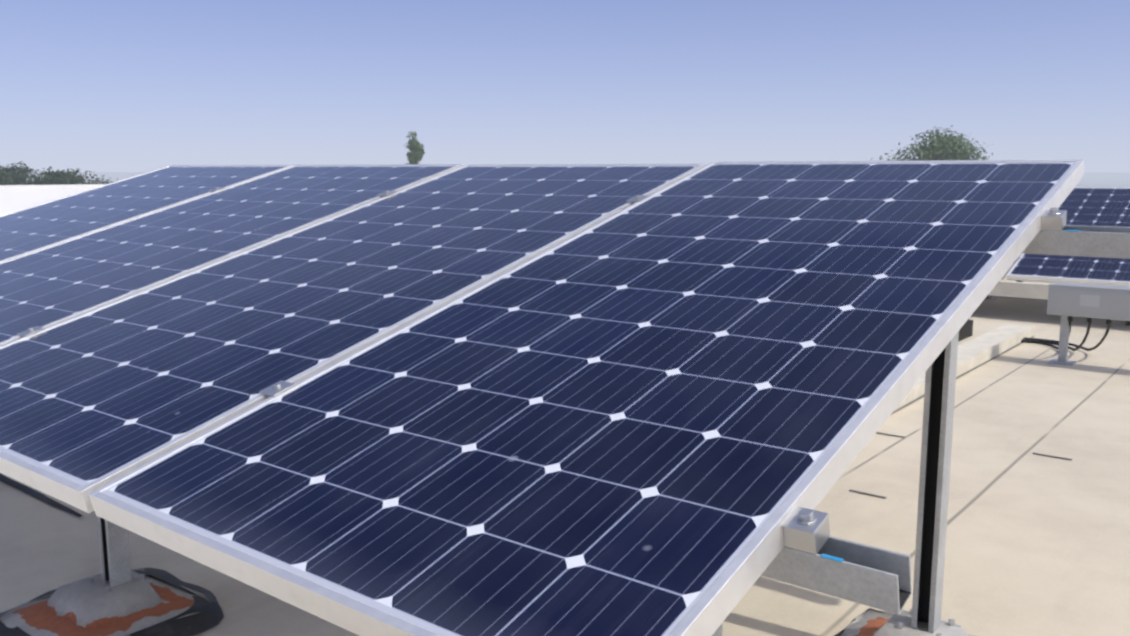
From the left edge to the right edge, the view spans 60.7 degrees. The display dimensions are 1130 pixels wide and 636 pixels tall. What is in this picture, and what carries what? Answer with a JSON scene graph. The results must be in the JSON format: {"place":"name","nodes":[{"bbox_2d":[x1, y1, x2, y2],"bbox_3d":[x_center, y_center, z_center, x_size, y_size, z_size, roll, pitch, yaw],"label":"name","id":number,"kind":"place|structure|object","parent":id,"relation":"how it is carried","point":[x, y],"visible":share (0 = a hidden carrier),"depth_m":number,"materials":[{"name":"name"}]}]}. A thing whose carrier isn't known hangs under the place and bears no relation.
{"place":"outdoors","nodes":[
{"label":"outdoors","id":0,"kind":"place"},
{"bbox_2d":[0,184,105,188],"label":"parapet wall","id":1,"kind":"structure","parent":0,"point":[47,186],"depth_m":55.63,"materials":[{"name":"paint"}]},
{"bbox_2d":[0,188,1129,635],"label":"roof deck","id":2,"kind":"structure","parent":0,"point":[1036,544],"depth_m":2.88,"materials":[{"name":"concrete"}]},
{"bbox_2d":[0,473,82,516],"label":"mounting rail","id":3,"kind":"object","parent":2,"relation":"on","point":[26,489],"visible":1,"depth_m":3.09,"materials":[{"name":"grey metal"}]},
{"bbox_2d":[0,567,223,635],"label":"pedestal","id":4,"kind":"object","parent":2,"relation":"on","point":[164,603],"visible":0.9,"depth_m":2.17,"materials":[{"name":"concrete"},{"name":"paint"}]},
{"bbox_2d":[17,187,1129,635],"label":"mounting frame","id":5,"kind":"object","parent":2,"relation":"on","point":[813,555],"visible":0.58,"depth_m":1.93,"materials":[{"name":"metal"}]},
{"bbox_2d":[0,165,293,261],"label":"module","id":6,"kind":"object","parent":5,"relation":"attached to","point":[39,226],"visible":0.85,"depth_m":3.99,"materials":[{"name":"glass"}]},
{"bbox_2d":[0,164,462,345],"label":"module","id":7,"kind":"object","parent":5,"relation":"attached to","point":[51,285],"visible":0.92,"depth_m":3.14,"materials":[{"name":"glass"}]},
{"bbox_2d":[0,164,705,512],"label":"module","id":8,"kind":"object","parent":5,"relation":"attached to","point":[94,399],"visible":0.83,"depth_m":2.22,"materials":[{"name":"glass"}]},
{"bbox_2d":[88,160,1084,635],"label":"module","id":9,"kind":"object","parent":5,"relation":"attached to","point":[668,410],"visible":1,"depth_m":1.48,"materials":[{"name":"glass"}]},
{"bbox_2d":[834,608,974,635],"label":"pedestal","id":10,"kind":"object","parent":2,"relation":"on","point":[870,622],"visible":0.85,"depth_m":2.05,"materials":[{"name":"concrete"},{"name":"paint"}]},
{"bbox_2d":[849,336,1071,497],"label":"roof seams","id":11,"kind":"object","parent":2,"relation":"on","point":[918,398],"visible":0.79,"depth_m":4.22,"materials":[{"name":"grey"}]},
{"bbox_2d":[894,323,1034,410],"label":"curb","id":12,"kind":"structure","parent":2,"relation":"on","point":[979,350],"depth_m":5.37,"materials":[{"name":"concrete"}]},
{"bbox_2d":[984,257,1022,299],"bbox_3d":[2.473,-0.683,8.396,9.488,0.707,1.513,7,11,38],"label":"mounting frame","id":13,"kind":"object","parent":2,"relation":"on","point":[988,297],"depth_m":7.16,"materials":[{"name":"metal"}]},
{"bbox_2d":[1000,253,1021,279],"bbox_3d":[3.273,-0.732,7.758,0.992,0.042,1.956,7,28,38],"label":"module","id":14,"kind":"object","parent":13,"relation":"in","point":[1004,276],"visible":0.08,"depth_m":6.83,"materials":[{"name":"metal"}]},
{"bbox_2d":[1006,187,1129,285],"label":"module","id":15,"kind":"object","parent":13,"relation":"in","point":[1097,206],"visible":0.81,"depth_m":6.85,"materials":[{"name":"glass"}]},
{"bbox_2d":[988,281,1048,298],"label":"beam","id":16,"kind":"structure","parent":2,"relation":"on","point":[1021,289],"depth_m":6.66,"materials":[{"name":"metal"}]},
{"bbox_2d":[1021,282,1129,365],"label":"combiner box","id":17,"kind":"object","parent":2,"relation":"on","point":[1067,301],"visible":0.92,"depth_m":5.05,"materials":[{"name":"grey paint"}]},
{"bbox_2d":[0,0,1129,172],"label":"sky","id":18,"kind":"structure","parent":0,"point":[86,85],"materials":[{"name":"blue"}]},
{"bbox_2d":[27,172,1129,187],"bbox_3d":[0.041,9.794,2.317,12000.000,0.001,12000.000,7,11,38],"label":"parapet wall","id":19,"kind":"structure","parent":0,"point":[1103,179],"depth_m":1424.06,"materials":[{"name":"white concrete"}]},
{"bbox_2d":[0,161,42,184],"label":"tree","id":20,"kind":"object","parent":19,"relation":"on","point":[17,175],"visible":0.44,"depth_m":69.38,"materials":[{"name":"green plant"}]},
{"bbox_2d":[29,167,86,184],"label":"tree","id":21,"kind":"object","parent":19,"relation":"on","point":[58,177],"visible":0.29,"depth_m":67.32,"materials":[{"name":"green plant"}]},
{"bbox_2d":[33,170,97,184],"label":"tree","id":22,"kind":"object","parent":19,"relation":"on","point":[86,182],"depth_m":74.46,"materials":[{"name":"green plant"}]},
{"bbox_2d":[51,174,117,184],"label":"tree","id":23,"kind":"object","parent":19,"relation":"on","point":[97,180],"visible":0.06,"depth_m":71.34,"materials":[{"name":"green plant"}]},
{"bbox_2d":[403,131,424,163],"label":"tree","id":24,"kind":"object","parent":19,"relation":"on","point":[416,154],"visible":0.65,"depth_m":86.33,"materials":[{"name":"green plant"}]},
{"bbox_2d":[871,125,992,160],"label":"tree","id":25,"kind":"object","parent":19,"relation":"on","point":[941,146],"visible":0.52,"depth_m":71.74,"materials":[{"name":"green plant"}]},
{"bbox_2d":[958,319,972,341],"bbox_3d":[2.288,0.085,5.906,0.220,0.111,0.652,7,11,38],"label":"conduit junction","id":26,"kind":"object","parent":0,"point":[965,330],"visible":0.1,"depth_m":5.99,"materials":[{"name":"grey metal"}]}
]}

